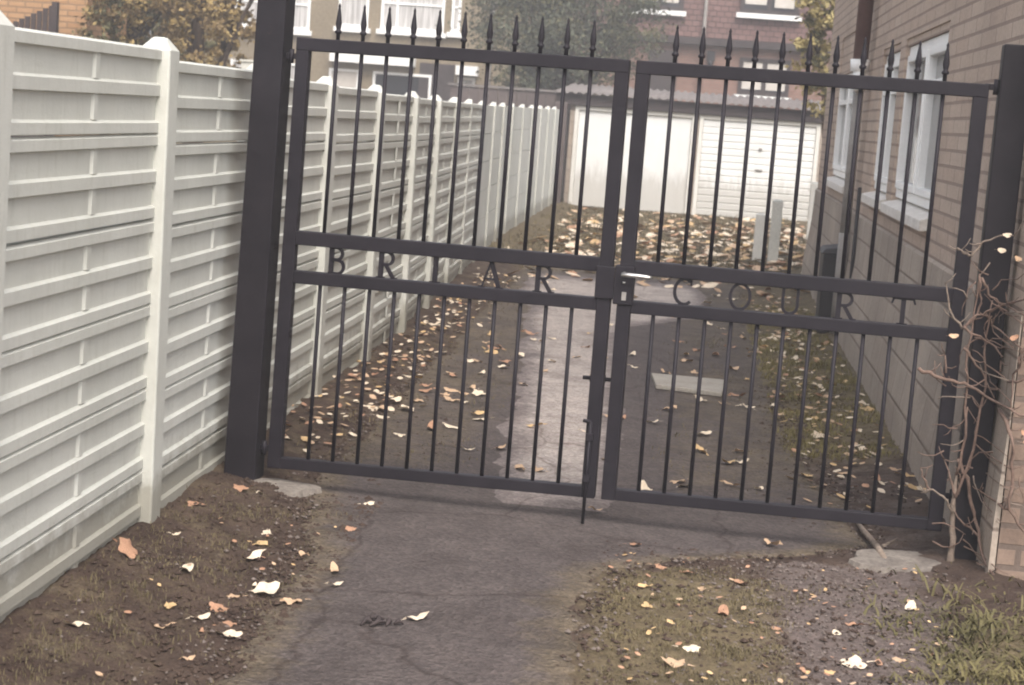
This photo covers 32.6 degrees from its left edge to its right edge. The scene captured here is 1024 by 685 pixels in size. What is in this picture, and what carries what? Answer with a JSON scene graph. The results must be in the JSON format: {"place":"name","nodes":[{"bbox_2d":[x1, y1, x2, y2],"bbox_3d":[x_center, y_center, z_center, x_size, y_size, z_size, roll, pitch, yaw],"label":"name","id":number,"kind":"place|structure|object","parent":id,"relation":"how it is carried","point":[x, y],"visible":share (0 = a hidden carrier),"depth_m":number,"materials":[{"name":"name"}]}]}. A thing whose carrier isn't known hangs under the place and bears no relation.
{"place":"outdoors","nodes":[
{"label":"outdoors","id":0,"kind":"place"},
{"bbox_2d":[0,197,1023,684],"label":"ground","id":1,"kind":"structure","parent":0,"point":[924,545],"depth_m":6.40,"materials":[{"name":"soil"}]},
{"bbox_2d":[11,2,59,136],"bbox_3d":[-6.170,-2.970,21.937,0.900,2.620,0.110,5,8,5],"label":"slatted fence","id":2,"kind":"object","parent":1,"relation":"on","point":[50,23],"visible":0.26,"depth_m":21.76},
{"bbox_2d":[0,0,126,136],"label":"brick house","id":3,"kind":"structure","parent":1,"relation":"on","point":[17,10],"depth_m":22.36,"materials":[{"name":"brick"}]},
{"bbox_2d":[63,620,89,626],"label":"fallen leaf","id":4,"kind":"object","parent":1,"relation":"on","point":[78,623],"visible":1,"depth_m":5.38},
{"bbox_2d":[71,0,151,134],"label":"autumn shrub","id":5,"kind":"object","parent":1,"relation":"on","point":[100,13],"visible":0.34,"depth_m":21.60,"materials":[{"name":"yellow plant"}]},
{"bbox_2d":[112,537,137,558],"bbox_3d":[-1.351,0.708,6.096,0.018,0.084,0.133,-31,-42,21],"label":"fallen leaf","id":6,"kind":"object","parent":1,"relation":"on","point":[127,548],"visible":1,"depth_m":6.10,"materials":[{"name":"plant"}]},
{"bbox_2d":[154,622,176,627],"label":"fallen leaf","id":7,"kind":"object","parent":1,"relation":"on","point":[156,625],"visible":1,"depth_m":5.56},
{"bbox_2d":[126,0,210,53],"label":"autumn tree","id":8,"kind":"object","parent":1,"relation":"on","point":[138,33],"visible":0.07,"depth_m":25.79,"materials":[{"name":"brown plant"}]},
{"bbox_2d":[164,601,178,607],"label":"fallen leaf","id":9,"kind":"object","parent":1,"relation":"on","point":[169,605],"visible":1,"depth_m":5.74,"materials":[{"name":"plant"}]},
{"bbox_2d":[0,482,358,684],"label":"grass","id":10,"kind":"structure","parent":1,"relation":"on","point":[98,619],"depth_m":5.76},
{"bbox_2d":[180,563,193,571],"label":"fallen leaf","id":11,"kind":"object","parent":1,"relation":"on","point":[189,568],"visible":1,"depth_m":6.10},
{"bbox_2d":[179,655,195,659],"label":"fallen leaf","id":12,"kind":"object","parent":1,"relation":"on","point":[190,657],"visible":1,"depth_m":5.25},
{"bbox_2d":[139,15,236,67],"bbox_3d":[-6.652,-4.074,29.074,4.243,3.267,2.228,5,8,5],"label":"garden shrub","id":13,"kind":"object","parent":1,"relation":"on","point":[208,44],"visible":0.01,"depth_m":28.55,"materials":[{"name":"brown plant"}]},
{"bbox_2d":[146,0,243,65],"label":"background tree","id":14,"kind":"object","parent":1,"relation":"on","point":[206,57],"depth_m":36.42,"materials":[{"name":"brown plant"}]},
{"bbox_2d":[188,501,205,505],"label":"fallen leaf","id":15,"kind":"object","parent":1,"relation":"on","point":[191,502],"visible":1,"depth_m":6.96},
{"bbox_2d":[185,612,209,619],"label":"fallen leaf","id":16,"kind":"object","parent":1,"relation":"on","point":[204,616],"visible":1,"depth_m":5.67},
{"bbox_2d":[145,0,255,143],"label":"autumn tree","id":17,"kind":"object","parent":1,"relation":"on","point":[226,25],"visible":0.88,"depth_m":24.04,"materials":[{"name":"yellow plant"}]},
{"bbox_2d":[209,602,229,611],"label":"fallen leaf","id":18,"kind":"object","parent":1,"relation":"on","point":[215,606],"visible":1,"depth_m":5.79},
{"bbox_2d":[204,629,242,636],"bbox_3d":[-0.906,0.910,5.495,0.114,0.021,0.069,0,9,-28],"label":"fallen leaf","id":19,"kind":"object","parent":1,"relation":"on","point":[232,632],"visible":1,"depth_m":5.51,"materials":[{"name":"plant"}]},
{"bbox_2d":[215,620,236,626],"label":"fallen leaf","id":20,"kind":"object","parent":1,"relation":"on","point":[229,623],"visible":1,"depth_m":5.63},
{"bbox_2d":[227,594,246,596],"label":"fallen leaf","id":21,"kind":"object","parent":1,"relation":"on","point":[231,595],"visible":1,"depth_m":5.89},
{"bbox_2d":[233,484,252,491],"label":"fallen leaf","id":22,"kind":"object","parent":1,"relation":"on","point":[240,488],"visible":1,"depth_m":7.32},
{"bbox_2d":[240,59,252,68],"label":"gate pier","id":23,"kind":"structure","parent":1,"relation":"on","point":[245,63],"depth_m":24.19,"materials":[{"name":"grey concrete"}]},
{"bbox_2d":[244,549,265,558],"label":"fallen leaf","id":24,"kind":"object","parent":1,"relation":"on","point":[255,554],"visible":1,"depth_m":6.45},
{"bbox_2d":[247,540,267,544],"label":"fallen leaf","id":25,"kind":"object","parent":1,"relation":"on","point":[260,542],"visible":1,"depth_m":6.63,"materials":[{"name":"beige plant"}]},
{"bbox_2d":[249,581,279,593],"bbox_3d":[-0.861,0.844,5.971,0.158,0.021,0.096,-13,21,-35],"label":"fallen leaf","id":26,"kind":"object","parent":1,"relation":"on","point":[269,588],"visible":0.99,"depth_m":6.00,"materials":[{"name":"plant"}]},
{"bbox_2d":[261,529,270,534],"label":"fallen leaf","id":27,"kind":"object","parent":1,"relation":"on","point":[266,531],"visible":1,"depth_m":6.82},
{"bbox_2d":[224,0,321,497],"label":"gate post","id":28,"kind":"object","parent":1,"relation":"on","point":[255,306],"visible":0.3,"depth_m":7.48,"materials":[{"name":"metal"}]},
{"bbox_2d":[260,4,630,523],"bbox_3d":[-0.301,-0.340,7.388,1.526,2.095,0.096,6,8,10],"label":"gate leaf","id":29,"kind":"object","parent":28,"relation":"attached to","point":[294,237],"visible":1,"depth_m":7.37,"materials":[{"name":"black paint"}]},
{"bbox_2d":[0,11,567,622],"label":"concrete fence","id":30,"kind":"object","parent":1,"relation":"on","point":[120,227],"visible":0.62,"depth_m":6.46,"materials":[{"name":"concrete"}]},
{"bbox_2d":[299,550,308,555],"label":"fallen leaf","id":31,"kind":"object","parent":1,"relation":"on","point":[301,552],"visible":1,"depth_m":6.51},
{"bbox_2d":[176,0,554,143],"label":"terraced house","id":32,"kind":"structure","parent":1,"relation":"on","point":[315,18],"depth_m":44.89,"materials":[{"name":"paint"}]},
{"bbox_2d":[230,59,294,78],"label":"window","id":33,"kind":"structure","parent":32,"relation":"in","point":[233,61],"depth_m":45.27,"materials":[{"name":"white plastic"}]},
{"bbox_2d":[235,0,311,35],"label":"window","id":34,"kind":"structure","parent":32,"relation":"in","point":[301,18],"depth_m":45.05,"materials":[{"name":"white plastic"}]},
{"bbox_2d":[329,68,358,87],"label":"window","id":35,"kind":"structure","parent":32,"relation":"in","point":[345,77],"depth_m":45.13,"materials":[{"name":"white plastic"}]},
{"bbox_2d":[333,0,370,32],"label":"window","id":36,"kind":"structure","parent":32,"relation":"in","point":[351,10],"depth_m":44.90,"materials":[{"name":"white plastic"}]},
{"bbox_2d":[372,71,431,98],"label":"window","id":37,"kind":"structure","parent":32,"relation":"in","point":[397,83],"depth_m":45.02,"materials":[{"name":"glass"}]},
{"bbox_2d":[376,0,445,37],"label":"window","id":38,"kind":"structure","parent":32,"relation":"in","point":[402,11],"depth_m":44.76,"materials":[{"name":"white plastic"}]},
{"bbox_2d":[418,62,454,100],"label":"door","id":39,"kind":"structure","parent":32,"relation":"in","point":[445,72],"depth_m":44.89,"materials":[{"name":"metal"}]},
{"bbox_2d":[446,0,461,37],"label":"window","id":40,"kind":"structure","parent":32,"relation":"in","point":[456,4],"depth_m":44.63,"materials":[{"name":"white plastic"}]},
{"bbox_2d":[457,77,474,92],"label":"window","id":41,"kind":"structure","parent":32,"relation":"in","point":[465,80],"depth_m":44.82,"materials":[{"name":"white plastic"}]},
{"bbox_2d":[363,405,388,410],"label":"fallen leaf","id":42,"kind":"object","parent":1,"relation":"on","point":[372,409],"visible":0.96,"depth_m":9.73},
{"bbox_2d":[384,396,400,401],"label":"fallen leaf","id":43,"kind":"object","parent":1,"relation":"on","point":[397,398],"visible":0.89,"depth_m":10.01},
{"bbox_2d":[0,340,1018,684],"bbox_3d":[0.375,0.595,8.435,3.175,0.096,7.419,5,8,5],"label":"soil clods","id":44,"kind":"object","parent":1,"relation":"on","point":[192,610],"visible":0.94,"depth_m":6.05,"materials":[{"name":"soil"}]},
{"bbox_2d":[448,83,586,196],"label":"garden wall","id":45,"kind":"structure","parent":1,"relation":"on","point":[500,95],"depth_m":36.24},
{"bbox_2d":[95,515,952,683],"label":"leaf fragments","id":46,"kind":"object","parent":1,"relation":"on","point":[648,632],"visible":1,"depth_m":5.97,"materials":[{"name":"plant"}]},
{"bbox_2d":[435,0,684,104],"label":"dark bushy tree","id":47,"kind":"object","parent":1,"relation":"on","point":[609,44],"visible":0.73,"depth_m":38.55,"materials":[{"name":"green plant"}]},
{"bbox_2d":[555,101,567,202],"bbox_3d":[0.829,-3.478,32.686,0.270,2.030,0.330,5,8,5],"label":"timber post","id":48,"kind":"object","parent":1,"relation":"on","point":[562,151],"visible":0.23,"depth_m":32.59,"materials":[{"name":"wood"}]},
{"bbox_2d":[285,272,925,507],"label":"leaf crumbs","id":49,"kind":"object","parent":1,"relation":"on","point":[320,421],"visible":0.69,"depth_m":10.65,"materials":[{"name":"brown plant"}]},
{"bbox_2d":[633,583,652,586],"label":"fallen leaf","id":50,"kind":"object","parent":1,"relation":"on","point":[641,585],"visible":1,"depth_m":6.43,"materials":[{"name":"plant"}]},
{"bbox_2d":[486,201,810,295],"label":"leaf litter","id":51,"kind":"object","parent":1,"relation":"on","point":[645,257],"visible":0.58,"depth_m":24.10,"materials":[{"name":"beige plant"}]},
{"bbox_2d":[641,601,656,608],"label":"fallen leaf","id":52,"kind":"object","parent":1,"relation":"on","point":[645,604],"visible":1,"depth_m":6.18,"materials":[{"name":"beige plant"}]},
{"bbox_2d":[648,563,666,568],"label":"fallen leaf","id":53,"kind":"object","parent":1,"relation":"on","point":[660,566],"visible":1,"depth_m":6.76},
{"bbox_2d":[661,657,693,667],"bbox_3d":[0.522,1.007,5.512,0.114,0.019,0.065,9,13,7],"label":"fallen leaf","id":54,"kind":"object","parent":1,"relation":"on","point":[669,660],"visible":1,"depth_m":5.51,"materials":[{"name":"plant"}]},
{"bbox_2d":[672,644,700,651],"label":"fallen leaf","id":55,"kind":"object","parent":1,"relation":"on","point":[693,648],"visible":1,"depth_m":5.68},
{"bbox_2d":[552,83,821,220],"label":"garage block","id":56,"kind":"structure","parent":1,"relation":"on","point":[759,155],"depth_m":32.95,"materials":[{"name":"white paint"}]},
{"bbox_2d":[568,105,694,213],"bbox_3d":[2.270,-3.451,33.081,2.285,1.885,0.090,5,8,5],"label":"door","id":57,"kind":"structure","parent":56,"relation":"in","point":[599,122],"depth_m":33.08,"materials":[{"name":"white paint"}]},
{"bbox_2d":[692,115,820,220],"bbox_3d":[4.583,-3.252,32.869,2.252,1.885,0.101,5,8,5],"label":"door","id":58,"kind":"structure","parent":56,"relation":"in","point":[761,135],"depth_m":32.86,"materials":[{"name":"white paint"}]},
{"bbox_2d":[571,0,834,110],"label":"tile hung house","id":59,"kind":"structure","parent":1,"relation":"on","point":[771,21],"depth_m":45.14,"materials":[{"name":"brick"}]},
{"bbox_2d":[635,0,685,16],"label":"window","id":60,"kind":"structure","parent":59,"relation":"in","point":[677,7],"depth_m":45.03,"materials":[{"name":"white glass"}]},
{"bbox_2d":[734,57,790,99],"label":"window","id":61,"kind":"structure","parent":59,"relation":"in","point":[764,90],"depth_m":45.31,"materials":[{"name":"white glass"}]},
{"bbox_2d":[736,0,801,21],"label":"window","id":62,"kind":"structure","parent":59,"relation":"in","point":[785,10],"depth_m":44.80,"materials":[{"name":"white glass"}]},
{"bbox_2d":[595,565,825,684],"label":"grass","id":63,"kind":"structure","parent":1,"relation":"on","point":[735,650],"depth_m":5.94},
{"bbox_2d":[718,604,728,619],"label":"fallen leaf","id":64,"kind":"object","parent":1,"relation":"on","point":[721,610],"visible":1,"depth_m":6.17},
{"bbox_2d":[732,578,747,583],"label":"fallen leaf","id":65,"kind":"object","parent":1,"relation":"on","point":[737,580],"visible":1,"depth_m":6.62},
{"bbox_2d":[752,213,764,261],"bbox_3d":[3.205,-1.347,22.751,0.120,0.670,0.096,5,8,5],"label":"bollard","id":66,"kind":"object","parent":1,"relation":"on","point":[758,235],"visible":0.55,"depth_m":22.70,"materials":[{"name":"white paint"}]},
{"bbox_2d":[767,199,782,263],"bbox_3d":[3.357,-1.387,22.330,0.130,0.880,0.104,5,8,5],"label":"bollard","id":67,"kind":"object","parent":1,"relation":"on","point":[775,228],"visible":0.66,"depth_m":22.27,"materials":[{"name":"grey concrete"}]},
{"bbox_2d":[784,0,834,135],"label":"yellow tree","id":68,"kind":"object","parent":1,"relation":"on","point":[816,19],"visible":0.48,"depth_m":26.15,"materials":[{"name":"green plant"}]},
{"bbox_2d":[806,182,817,239],"bbox_3d":[4.666,-1.994,27.182,0.120,1.000,0.096,5,8,5],"label":"bollard","id":69,"kind":"object","parent":1,"relation":"on","point":[814,185],"visible":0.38,"depth_m":27.12,"materials":[{"name":"white paint"}]},
{"bbox_2d":[811,430,823,437],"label":"fallen leaf","id":70,"kind":"object","parent":1,"relation":"on","point":[817,435],"visible":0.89,"depth_m":9.86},
{"bbox_2d":[740,304,902,460],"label":"grass","id":71,"kind":"structure","parent":1,"relation":"on","point":[812,398],"depth_m":11.61,"materials":[{"name":"plant"}]},
{"bbox_2d":[815,244,837,333],"bbox_3d":[2.704,-0.453,14.966,0.200,0.768,0.516,5,8,5],"label":"storage box","id":72,"kind":"object","parent":1,"relation":"on","point":[828,258],"visible":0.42,"depth_m":14.76,"materials":[{"name":"black plastic"}]},
{"bbox_2d":[824,670,835,673],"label":"fallen leaf","id":73,"kind":"object","parent":1,"relation":"on","point":[830,672],"visible":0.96,"depth_m":5.60,"materials":[{"name":"beige plant"}]},
{"bbox_2d":[838,655,871,668],"bbox_3d":[1.123,1.044,5.715,0.139,0.019,0.096,-5,13,-13],"label":"fallen leaf","id":74,"kind":"object","parent":1,"relation":"on","point":[856,660],"visible":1,"depth_m":5.72,"materials":[{"name":"plant"}]},
{"bbox_2d":[845,622,870,625],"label":"fallen leaf","id":75,"kind":"object","parent":1,"relation":"on","point":[851,623],"visible":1,"depth_m":6.12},
{"bbox_2d":[860,404,873,410],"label":"fallen leaf","id":76,"kind":"object","parent":1,"relation":"on","point":[869,408],"visible":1,"depth_m":10.73,"materials":[{"name":"brown plant"}]},
{"bbox_2d":[856,523,898,557],"bbox_3d":[1.558,0.827,7.414,0.117,0.055,0.703,4,8,1],"label":"fallen branch","id":77,"kind":"object","parent":1,"relation":"on","point":[875,544],"visible":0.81,"depth_m":7.29,"materials":[{"name":"wood"}]},
{"bbox_2d":[892,657,915,662],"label":"fallen leaf","id":78,"kind":"object","parent":1,"relation":"on","point":[896,659],"visible":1,"depth_m":5.77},
{"bbox_2d":[905,600,915,609],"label":"fallen leaf","id":79,"kind":"object","parent":1,"relation":"on","point":[910,603],"visible":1,"depth_m":6.42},
{"bbox_2d":[904,484,917,489],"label":"fallen leaf","id":80,"kind":"object","parent":1,"relation":"on","point":[912,486],"visible":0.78,"depth_m":8.44,"materials":[{"name":"brown plant"}]},
{"bbox_2d":[801,0,1023,579],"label":"brick building","id":81,"kind":"structure","parent":1,"relation":"on","point":[977,35],"depth_m":10.11,"materials":[{"name":"brown brick"}]},
{"bbox_2d":[826,73,852,193],"bbox_3d":[3.211,-2.036,16.842,0.160,1.119,2.700,5,8,6],"label":"window","id":82,"kind":"structure","parent":81,"relation":"in","point":[836,182],"depth_m":17.37,"materials":[{"name":"white plastic"}]},
{"bbox_2d":[861,51,900,209],"bbox_3d":[2.747,-1.557,12.822,0.160,1.119,1.350,5,8,6],"label":"window","id":83,"kind":"structure","parent":81,"relation":"in","point":[868,198],"depth_m":12.75,"materials":[{"name":"white plastic"}]},
{"bbox_2d":[880,32,948,231],"bbox_3d":[2.511,-1.304,10.776,0.160,1.119,2.300,5,8,6],"label":"window","id":84,"kind":"structure","parent":81,"relation":"in","point":[933,50],"depth_m":10.63,"materials":[{"name":"white plastic"}]},
{"bbox_2d":[840,562,1023,684],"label":"weed clump","id":85,"kind":"object","parent":1,"relation":"on","point":[974,672],"visible":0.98,"depth_m":5.93,"materials":[{"name":"plant"}]},
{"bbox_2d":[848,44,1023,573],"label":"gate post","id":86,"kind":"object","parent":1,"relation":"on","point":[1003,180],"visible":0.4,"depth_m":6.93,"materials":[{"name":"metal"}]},
{"bbox_2d":[594,25,999,530],"bbox_3d":[1.114,-0.255,7.103,1.555,1.982,0.116,6,8,10],"label":"gate leaf","id":87,"kind":"object","parent":86,"relation":"attached to","point":[619,289],"visible":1,"depth_m":7.12,"materials":[{"name":"black paint"}]},
{"bbox_2d":[917,224,1023,574],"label":"climbing plant","id":88,"kind":"object","parent":1,"relation":"on","point":[951,524],"visible":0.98,"depth_m":6.92,"materials":[{"name":"brown plant"}]},
{"bbox_2d":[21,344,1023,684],"bbox_3d":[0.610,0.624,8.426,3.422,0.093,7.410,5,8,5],"label":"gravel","id":89,"kind":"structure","parent":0,"point":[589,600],"depth_m":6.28,"materials":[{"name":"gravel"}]},
{"bbox_2d":[215,266,869,684],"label":"asphalt path","id":90,"kind":"structure","parent":0,"point":[483,576],"depth_m":7.21,"materials":[{"name":"asphalt"}]},
{"bbox_2d":[280,599,301,604],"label":"fallen leaf","id":91,"kind":"object","parent":90,"relation":"on","point":[289,601],"visible":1,"depth_m":5.89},
{"bbox_2d":[330,561,338,571],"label":"fallen leaf","id":92,"kind":"object","parent":90,"relation":"on","point":[333,566],"visible":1,"depth_m":6.34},
{"bbox_2d":[345,526,355,530],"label":"fallen leaf","id":93,"kind":"object","parent":90,"relation":"on","point":[348,528],"visible":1,"depth_m":6.96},
{"bbox_2d":[359,501,374,504],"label":"fallen leaf","id":94,"kind":"object","parent":90,"relation":"on","point":[370,502],"visible":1,"depth_m":7.41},
{"bbox_2d":[360,613,403,626],"bbox_3d":[-0.432,0.910,5.742,0.147,0.024,0.082,2,8,-18],"label":"dark debris","id":95,"kind":"object","parent":90,"relation":"on","point":[376,617],"visible":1,"depth_m":5.72,"materials":[{"name":"grey"}]},
{"bbox_2d":[401,611,428,619],"bbox_3d":[-0.323,0.911,5.812,0.110,0.017,0.040,-10,11,-27],"label":"fallen leaf","id":96,"kind":"object","parent":90,"relation":"on","point":[421,615],"visible":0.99,"depth_m":5.81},
{"bbox_2d":[427,420,432,428],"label":"fallen leaf","id":97,"kind":"object","parent":90,"relation":"on","point":[430,424],"visible":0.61,"depth_m":9.26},
{"bbox_2d":[442,422,457,428],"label":"fallen leaf","id":98,"kind":"object","parent":90,"relation":"on","point":[448,425],"visible":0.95,"depth_m":9.32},
{"bbox_2d":[441,395,459,400],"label":"fallen leaf","id":99,"kind":"object","parent":90,"relation":"on","point":[447,398],"visible":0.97,"depth_m":10.16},
{"bbox_2d":[444,387,458,391],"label":"fallen leaf","id":100,"kind":"object","parent":90,"relation":"on","point":[449,389],"visible":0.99,"depth_m":10.53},
{"bbox_2d":[471,410,484,415],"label":"fallen leaf","id":101,"kind":"object","parent":90,"relation":"on","point":[477,412],"visible":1,"depth_m":9.78,"materials":[{"name":"plant"}]},
{"bbox_2d":[472,388,485,395],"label":"fallen leaf","id":102,"kind":"object","parent":90,"relation":"on","point":[477,392],"visible":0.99,"depth_m":10.45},
{"bbox_2d":[287,275,810,497],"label":"fallen leaves","id":103,"kind":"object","parent":90,"relation":"on","point":[524,382],"depth_m":10.54,"materials":[{"name":"plant"}]},
{"bbox_2d":[641,480,651,489],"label":"fallen leaf","id":104,"kind":"object","parent":90,"relation":"on","point":[644,486],"visible":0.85,"depth_m":8.12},
{"bbox_2d":[651,373,723,396],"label":"concrete slab","id":105,"kind":"structure","parent":90,"relation":"on","point":[709,386],"depth_m":11.30,"materials":[{"name":"concrete"}]},
{"bbox_2d":[696,444,708,455],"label":"fallen leaf","id":106,"kind":"object","parent":90,"relation":"on","point":[698,447],"visible":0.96,"depth_m":9.17,"materials":[{"name":"beige plant"}]},
{"bbox_2d":[698,431,711,433],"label":"fallen leaf","id":107,"kind":"object","parent":90,"relation":"on","point":[705,432],"visible":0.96,"depth_m":9.66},
{"bbox_2d":[719,480,739,485],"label":"fallen leaf","id":108,"kind":"object","parent":90,"relation":"on","point":[726,482],"visible":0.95,"depth_m":8.36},
{"bbox_2d":[728,393,745,395],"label":"fallen leaf","id":109,"kind":"object","parent":90,"relation":"on","point":[741,394],"visible":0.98,"depth_m":11.13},
{"bbox_2d":[764,538,782,544],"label":"fallen leaf","id":110,"kind":"object","parent":90,"relation":"on","point":[773,543],"visible":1,"depth_m":7.20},
{"bbox_2d":[492,273,707,511],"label":"concrete path","id":111,"kind":"structure","parent":0,"point":[551,412],"depth_m":10.80,"materials":[{"name":"concrete"}]},
{"bbox_2d":[515,464,524,469],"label":"fallen leaf","id":112,"kind":"object","parent":111,"relation":"on","point":[519,466],"visible":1,"depth_m":8.36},
{"bbox_2d":[521,329,536,334],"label":"fallen leaf","id":113,"kind":"object","parent":111,"relation":"on","point":[529,332],"visible":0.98,"depth_m":13.41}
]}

